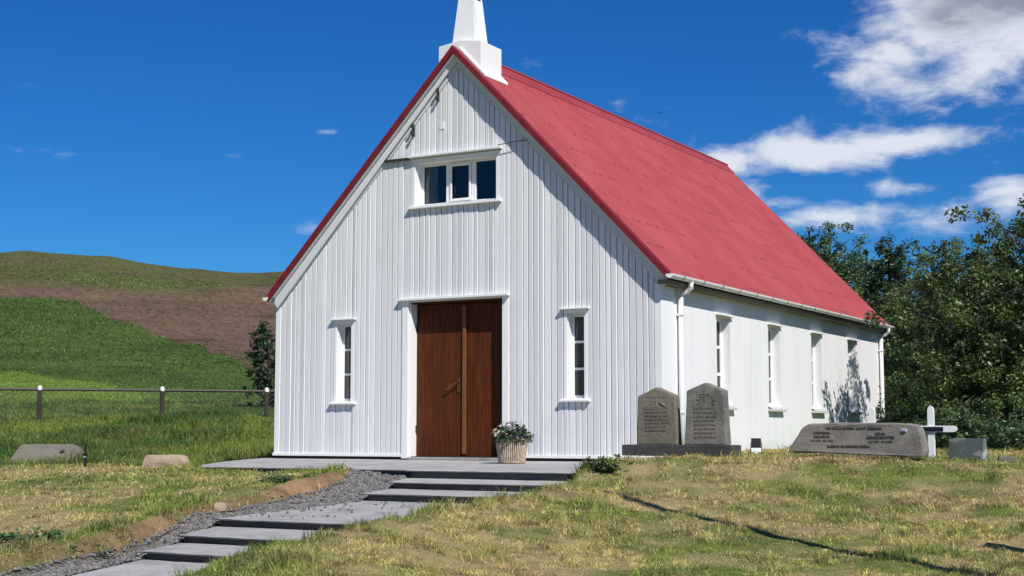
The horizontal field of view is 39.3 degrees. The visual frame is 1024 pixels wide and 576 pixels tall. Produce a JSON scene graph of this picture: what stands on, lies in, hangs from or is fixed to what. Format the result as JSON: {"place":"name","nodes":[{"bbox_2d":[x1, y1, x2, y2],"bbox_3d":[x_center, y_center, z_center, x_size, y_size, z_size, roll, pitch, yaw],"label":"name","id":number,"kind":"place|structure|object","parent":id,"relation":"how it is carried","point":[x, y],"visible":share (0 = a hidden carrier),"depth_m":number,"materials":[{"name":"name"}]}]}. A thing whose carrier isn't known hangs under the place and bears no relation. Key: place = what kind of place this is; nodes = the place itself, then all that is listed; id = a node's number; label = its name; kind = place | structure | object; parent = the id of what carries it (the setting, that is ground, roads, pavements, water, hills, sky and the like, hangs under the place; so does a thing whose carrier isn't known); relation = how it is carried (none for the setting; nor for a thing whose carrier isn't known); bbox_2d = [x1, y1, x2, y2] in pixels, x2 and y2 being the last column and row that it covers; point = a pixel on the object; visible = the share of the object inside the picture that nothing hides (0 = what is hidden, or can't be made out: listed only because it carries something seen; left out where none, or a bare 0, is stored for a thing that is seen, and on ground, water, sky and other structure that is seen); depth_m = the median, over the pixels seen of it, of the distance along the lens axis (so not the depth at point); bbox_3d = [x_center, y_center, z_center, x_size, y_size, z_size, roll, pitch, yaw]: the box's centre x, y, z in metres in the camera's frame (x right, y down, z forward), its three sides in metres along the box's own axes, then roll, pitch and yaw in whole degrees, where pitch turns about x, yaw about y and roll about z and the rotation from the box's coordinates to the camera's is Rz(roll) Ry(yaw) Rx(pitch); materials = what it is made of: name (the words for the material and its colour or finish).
{"place":"outdoors","nodes":[
{"label":"outdoors","id":0,"kind":"place"},
{"bbox_2d":[72,560,215,575],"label":"path","id":1,"kind":"structure","parent":0,"point":[147,568],"depth_m":10.57,"materials":[{"name":"grey concrete"}]},
{"bbox_2d":[0,468,424,575],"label":"gravel","id":2,"kind":"structure","parent":0,"point":[355,484],"depth_m":12.97,"materials":[{"name":"grey gravel"}]},
{"bbox_2d":[214,503,226,511],"bbox_3d":[-2.655,1.998,13.086,0.108,0.086,0.098,0,-6,1],"label":"pale rock","id":3,"kind":"object","parent":2,"relation":"on","point":[222,507],"visible":1,"depth_m":13.04,"materials":[{"name":"beige stone"}]},
{"bbox_2d":[215,501,471,525],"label":"path","id":4,"kind":"structure","parent":0,"point":[368,510],"depth_m":12.87,"materials":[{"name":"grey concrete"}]},
{"bbox_2d":[0,251,1023,575],"bbox_3d":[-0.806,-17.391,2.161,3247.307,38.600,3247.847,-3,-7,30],"label":"ground","id":5,"kind":"structure","parent":0,"point":[26,261],"depth_m":13.93,"materials":[{"name":"green plant"}]},
{"bbox_2d":[8,444,82,463],"bbox_3d":[-6.279,2.268,19.524,1.120,0.296,0.230,0,-6,1],"label":"slab memorial","id":6,"kind":"object","parent":5,"relation":"on","point":[33,450],"visible":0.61,"depth_m":19.46,"materials":[{"name":"stone"}]},
{"bbox_2d":[0,526,115,558],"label":"shrub","id":7,"kind":"object","parent":5,"relation":"on","point":[11,536],"visible":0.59,"depth_m":11.07,"materials":[{"name":"green plant"}]},
{"bbox_2d":[57,541,108,560],"bbox_3d":[-3.199,2.043,10.974,0.738,0.239,0.260,2,-6,-21],"label":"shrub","id":8,"kind":"object","parent":5,"relation":"on","point":[71,545],"visible":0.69,"depth_m":10.89,"materials":[{"name":"green plant"}]},
{"bbox_2d":[82,444,87,466],"bbox_3d":[-5.296,2.134,17.811,0.060,0.400,0.044,-3,-7,30],"label":"iron stake","id":9,"kind":"object","parent":5,"relation":"on","point":[85,454],"visible":0.89,"depth_m":17.81,"materials":[{"name":"black metal"}]},
{"bbox_2d":[0,385,274,420],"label":"wire fence","id":10,"kind":"object","parent":5,"relation":"on","point":[39,390],"visible":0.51,"depth_m":31.83,"materials":[{"name":"grey metal"}]},
{"bbox_2d":[0,268,275,402],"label":"hill grass","id":11,"kind":"structure","parent":5,"relation":"on","point":[40,336],"depth_m":105.60,"materials":[{"name":"green plant"}]},
{"bbox_2d":[0,396,277,466],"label":"meadow grass","id":12,"kind":"structure","parent":5,"relation":"on","point":[129,444],"depth_m":27.93,"materials":[{"name":"green plant"}]},
{"bbox_2d":[143,454,189,467],"bbox_3d":[-4.399,2.209,18.284,0.592,0.196,0.314,-1,-6,6],"label":"pale rock","id":13,"kind":"object","parent":5,"relation":"on","point":[159,460],"visible":0.7,"depth_m":18.15,"materials":[{"name":"beige stone"}]},
{"bbox_2d":[140,526,332,562],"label":"concrete steps","id":14,"kind":"structure","parent":5,"relation":"on","point":[201,546],"depth_m":11.46,"materials":[{"name":"grey concrete"}]},
{"bbox_2d":[241,320,275,407],"bbox_3d":[-6.084,2.002,36.483,1.677,2.377,1.490,-3,-7,30],"label":"spruce sapling","id":15,"kind":"object","parent":5,"relation":"on","point":[266,377],"visible":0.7,"depth_m":36.35,"materials":[{"name":"green plant"}]},
{"bbox_2d":[254,469,294,482],"bbox_3d":[-2.432,1.997,14.803,0.462,0.280,0.318,-3,-7,30],"label":"shrub","id":16,"kind":"object","parent":5,"relation":"on","point":[279,478],"visible":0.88,"depth_m":14.72,"materials":[{"name":"green plant"}]},
{"bbox_2d":[220,520,350,531],"bbox_3d":[-1.145,2.130,13.025,2.010,0.236,2.190,-3,-7,30],"label":"path edge","id":17,"kind":"object","parent":5,"relation":"on","point":[295,526],"visible":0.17,"depth_m":12.26,"materials":[{"name":"concrete"}]},
{"bbox_2d":[207,468,573,480],"bbox_3d":[-1.474,2.319,17.938,6.675,0.245,3.092,-3,-7,30],"label":"terrace base","id":18,"kind":"object","parent":5,"relation":"on","point":[504,476],"visible":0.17,"depth_m":15.54,"materials":[{"name":"concrete"}]},
{"bbox_2d":[201,458,581,473],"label":"terrace","id":19,"kind":"structure","parent":18,"relation":"on","point":[526,467],"depth_m":17.54,"materials":[{"name":"grey concrete"}]},
{"bbox_2d":[491,420,533,463],"bbox_3d":[-0.003,1.922,17.906,0.553,0.542,0.546,-3,-7,30],"label":"flower planter","id":20,"kind":"object","parent":19,"relation":"on","point":[511,441],"visible":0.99,"depth_m":17.76,"materials":[{"name":"wicker"}]},
{"bbox_2d":[362,478,566,503],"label":"concrete steps","id":21,"kind":"structure","parent":5,"relation":"on","point":[422,490],"depth_m":14.66,"materials":[{"name":"grey concrete"}]},
{"bbox_2d":[0,444,1023,575],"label":"mown lawn grass","id":22,"kind":"structure","parent":5,"relation":"on","point":[291,549],"depth_m":11.55,"materials":[{"name":"green plant"}]},
{"bbox_2d":[948,438,987,460],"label":"grave slab","id":23,"kind":"structure","parent":22,"relation":"on","point":[968,448],"depth_m":15.77,"materials":[{"name":"grey stone"}]},
{"bbox_2d":[262,0,893,461],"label":"church","id":24,"kind":"structure","parent":5,"relation":"on","point":[490,246],"depth_m":19.95,"materials":[{"name":"white painted corrugated iron"},{"name":"red painted iron"},{"name":"hardwood"}]},
{"bbox_2d":[329,318,355,404],"bbox_3d":[-2.355,1.050,20.464,0.430,1.218,0.262,-3,-7,30],"label":"window","id":25,"kind":"structure","parent":24,"relation":"in","point":[344,334],"depth_m":20.51,"materials":[{"name":"white paint"}]},
{"bbox_2d":[415,303,466,456],"bbox_3d":[-0.978,1.264,19.770,0.825,2.092,0.126,-3,-7,30],"label":"door","id":26,"kind":"structure","parent":24,"relation":"in","point":[441,329],"depth_m":19.77,"materials":[{"name":"brown wood"}]},
{"bbox_2d":[407,146,502,209],"bbox_3d":[-0.742,-1.495,19.800,1.502,0.750,0.302,-3,-7,30],"label":"window","id":27,"kind":"structure","parent":24,"relation":"in","point":[418,169],"depth_m":19.92,"materials":[{"name":"white paint"}]},
{"bbox_2d":[465,301,501,456],"bbox_3d":[-0.334,1.232,19.450,0.673,2.092,0.061,-3,-7,30],"label":"door","id":28,"kind":"structure","parent":24,"relation":"in","point":[484,319],"depth_m":19.44,"materials":[{"name":"brown wood"}]},
{"bbox_2d":[559,307,590,401],"bbox_3d":[0.859,0.867,18.639,0.430,1.218,0.262,-3,-7,30],"label":"window","id":29,"kind":"structure","parent":24,"relation":"in","point":[575,318],"depth_m":18.69,"materials":[{"name":"white paint"}]},
{"bbox_2d":[715,313,737,409],"bbox_3d":[2.875,1.023,19.862,0.268,1.320,0.640,-3,-7,30],"label":"window","id":30,"kind":"structure","parent":24,"relation":"in","point":[718,321],"depth_m":20.05,"materials":[{"name":"white paint"}]},
{"bbox_2d":[767,323,786,411],"bbox_3d":[3.903,1.203,21.655,0.268,1.320,0.640,-3,-7,30],"label":"window","id":31,"kind":"structure","parent":24,"relation":"in","point":[770,408],"depth_m":21.82,"materials":[{"name":"white paint"}]},
{"bbox_2d":[810,331,827,412],"bbox_3d":[4.914,1.380,23.418,0.268,1.320,0.640,-3,-7,30],"label":"window","id":32,"kind":"structure","parent":24,"relation":"in","point":[814,410],"depth_m":23.59,"materials":[{"name":"white paint"}]},
{"bbox_2d":[847,338,862,414],"bbox_3d":[5.910,1.554,25.155,0.268,1.320,0.640,-3,-7,30],"label":"window","id":33,"kind":"structure","parent":24,"relation":"in","point":[849,411],"depth_m":25.32,"materials":[{"name":"white paint"}]},
{"bbox_2d":[582,453,632,474],"bbox_3d":[0.933,1.830,14.398,0.497,0.340,0.392,-3,-7,30],"label":"shrub","id":34,"kind":"object","parent":5,"relation":"on","point":[602,465],"visible":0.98,"depth_m":14.39,"materials":[{"name":"green plant"}]},
{"bbox_2d":[622,444,740,456],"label":"grave plinth","id":35,"kind":"structure","parent":5,"relation":"on","point":[659,450],"depth_m":15.86,"materials":[{"name":"grey stone"}]},
{"bbox_2d":[637,387,681,444],"bbox_3d":[1.654,1.444,16.166,0.496,0.645,0.167,-3,-7,30],"label":"gravestone","id":36,"kind":"object","parent":35,"relation":"on","point":[658,419],"visible":1,"depth_m":16.09,"materials":[{"name":"grey stone"}]},
{"bbox_2d":[685,383,730,444],"bbox_3d":[2.161,1.393,15.859,0.486,0.685,0.185,-3,-7,30],"label":"gravestone","id":37,"kind":"object","parent":35,"relation":"on","point":[707,415],"visible":1,"depth_m":15.78,"materials":[{"name":"grey stone"}]},
{"bbox_2d":[750,438,761,453],"bbox_3d":[2.935,1.905,17.258,0.138,0.199,0.122,-1,-6,10],"label":"floodlight","id":38,"kind":"object","parent":5,"relation":"on","point":[755,445],"visible":0.84,"depth_m":17.25,"materials":[{"name":"white plastic"}]},
{"bbox_2d":[800,226,821,251],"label":"conifer","id":39,"kind":"object","parent":5,"relation":"on","point":[813,238],"visible":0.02,"depth_m":40.26,"materials":[{"name":"green plant"}]},
{"bbox_2d":[797,220,890,361],"bbox_3d":[7.983,1.096,35.977,3.680,5.698,3.803,-3,-7,30],"label":"birch tree","id":40,"kind":"object","parent":5,"relation":"on","point":[827,257],"visible":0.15,"depth_m":35.89,"materials":[{"name":"green plant"}]},
{"bbox_2d":[788,422,928,456],"bbox_3d":[3.885,1.691,16.060,1.518,0.388,0.473,-3,-7,30],"label":"memorial boulder","id":41,"kind":"object","parent":5,"relation":"on","point":[891,439],"visible":1,"depth_m":15.82,"materials":[{"name":"grey stone"}]},
{"bbox_2d":[869,408,875,421],"bbox_3d":[4.506,1.871,17.947,0.599,0.750,0.059,-3,-7,30],"label":"white cross","id":42,"kind":"object","parent":5,"relation":"on","point":[872,415],"visible":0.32,"depth_m":17.96,"materials":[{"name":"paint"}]},
{"bbox_2d":[838,239,925,368],"bbox_3d":[9.027,1.413,37.134,4.254,5.401,3.486,3,-6,-25],"label":"birch tree","id":43,"kind":"object","parent":5,"relation":"on","point":[859,268],"visible":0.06,"depth_m":36.92,"materials":[{"name":"green plant"}]},
{"bbox_2d":[844,231,936,416],"bbox_3d":[9.292,1.357,33.799,3.751,5.450,3.981,1,-6,-7],"label":"broadleaf tree","id":44,"kind":"object","parent":5,"relation":"on","point":[897,254],"visible":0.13,"depth_m":33.97,"materials":[{"name":"green plant"}]},
{"bbox_2d":[867,400,945,447],"bbox_3d":[6.647,2.304,23.826,1.487,0.979,1.405,-3,-7,30],"label":"shrub","id":45,"kind":"object","parent":5,"relation":"on","point":[899,416],"visible":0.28,"depth_m":23.73,"materials":[{"name":"green plant"}]},
{"bbox_2d":[851,231,1012,445],"bbox_3d":[8.879,1.224,29.750,4.587,4.773,4.716,-3,-7,30],"label":"broadleaf tree","id":46,"kind":"object","parent":5,"relation":"on","point":[902,338],"visible":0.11,"depth_m":29.61,"materials":[{"name":"green plant"}]},
{"bbox_2d":[921,406,956,457],"bbox_3d":[4.820,1.732,16.505,0.608,0.749,0.064,-3,-7,30],"label":"white cross","id":47,"kind":"object","parent":5,"relation":"on","point":[931,428],"visible":0.59,"depth_m":16.49,"materials":[{"name":"paint"}]},
{"bbox_2d":[862,193,1023,448],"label":"broadleaf tree","id":48,"kind":"object","parent":5,"relation":"on","point":[994,372],"visible":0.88,"depth_m":22.35,"materials":[{"name":"green plant"}]},
{"bbox_2d":[867,216,1023,441],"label":"broadleaf tree","id":49,"kind":"object","parent":5,"relation":"on","point":[924,247],"visible":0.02,"depth_m":33.14,"materials":[{"name":"green plant"}]},
{"bbox_2d":[899,401,1017,448],"bbox_3d":[6.629,2.137,21.503,1.937,0.906,1.701,-3,-7,30],"label":"shrub","id":50,"kind":"object","parent":5,"relation":"on","point":[968,421],"visible":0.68,"depth_m":21.17,"materials":[{"name":"green plant"}]},
{"bbox_2d":[912,259,1023,420],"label":"broadleaf tree","id":51,"kind":"object","parent":5,"relation":"on","point":[1022,266],"visible":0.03,"depth_m":25.56,"materials":[{"name":"green plant"}]},
{"bbox_2d":[956,391,1023,449],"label":"shrub","id":52,"kind":"object","parent":5,"relation":"on","point":[1013,436],"visible":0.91,"depth_m":20.26,"materials":[{"name":"green plant"}]},
{"bbox_2d":[997,456,1015,461],"bbox_3d":[5.358,1.857,15.557,0.192,0.074,0.130,-1,-6,12],"label":"field stone","id":53,"kind":"object","parent":5,"relation":"on","point":[1005,458],"visible":0.81,"depth_m":15.50,"materials":[{"name":"grey stone"}]},
{"bbox_2d":[0,0,1023,339],"label":"sky","id":54,"kind":"structure","parent":0,"point":[214,135],"materials":[{"name":"blue"}]}
]}

